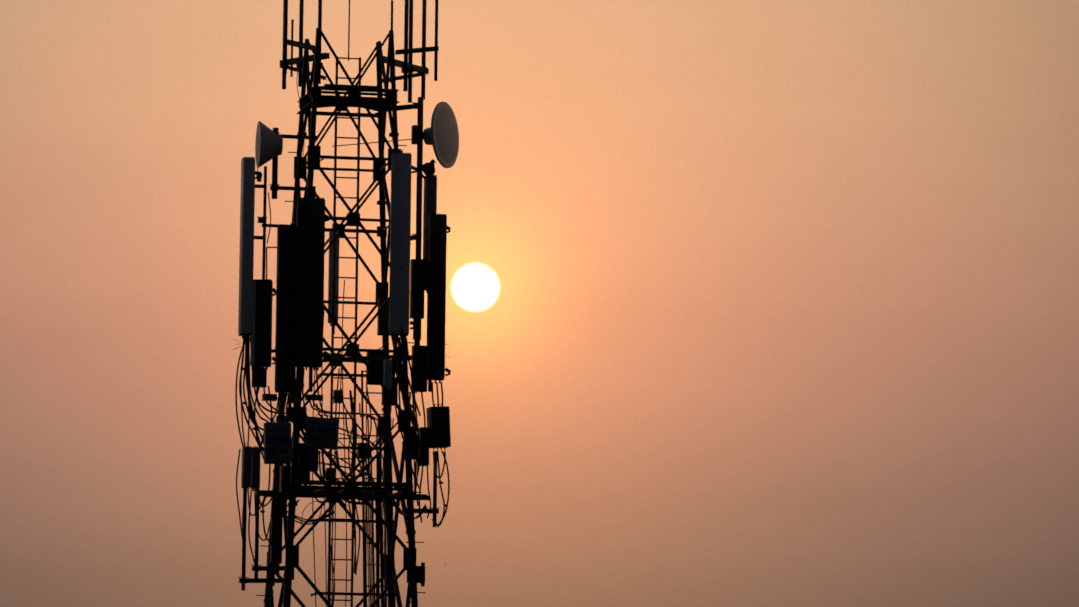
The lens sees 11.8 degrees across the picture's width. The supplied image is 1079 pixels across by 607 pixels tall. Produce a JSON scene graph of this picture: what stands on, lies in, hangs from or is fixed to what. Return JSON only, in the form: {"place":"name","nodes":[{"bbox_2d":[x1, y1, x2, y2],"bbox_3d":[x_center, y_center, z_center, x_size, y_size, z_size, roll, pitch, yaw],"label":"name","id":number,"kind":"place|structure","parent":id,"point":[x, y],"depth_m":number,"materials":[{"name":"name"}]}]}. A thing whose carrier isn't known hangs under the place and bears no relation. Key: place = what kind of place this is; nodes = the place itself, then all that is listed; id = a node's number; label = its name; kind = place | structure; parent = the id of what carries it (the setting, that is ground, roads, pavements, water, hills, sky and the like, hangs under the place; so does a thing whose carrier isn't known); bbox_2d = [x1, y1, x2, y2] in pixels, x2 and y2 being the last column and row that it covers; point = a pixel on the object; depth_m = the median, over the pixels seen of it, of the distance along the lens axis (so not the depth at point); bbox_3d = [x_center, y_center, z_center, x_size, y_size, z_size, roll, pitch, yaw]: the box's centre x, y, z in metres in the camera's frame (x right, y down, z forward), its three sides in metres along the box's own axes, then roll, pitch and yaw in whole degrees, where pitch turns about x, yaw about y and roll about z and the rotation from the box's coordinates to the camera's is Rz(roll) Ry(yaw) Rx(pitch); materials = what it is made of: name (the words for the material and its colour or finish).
{"place":"outdoors","nodes":[
{"label":"outdoors","id":0,"kind":"place"},
{"bbox_2d":[233,0,458,606],"bbox_3d":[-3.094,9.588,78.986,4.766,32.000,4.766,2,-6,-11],"label":"lattice tower","id":1,"kind":"structure","parent":0,"point":[301,307],"depth_m":79.47,"materials":[{"name":"metal"}]},
{"bbox_2d":[0,0,1078,606],"label":"sky","id":2,"kind":"structure","parent":0,"point":[749,303],"materials":[{"name":"orange"}]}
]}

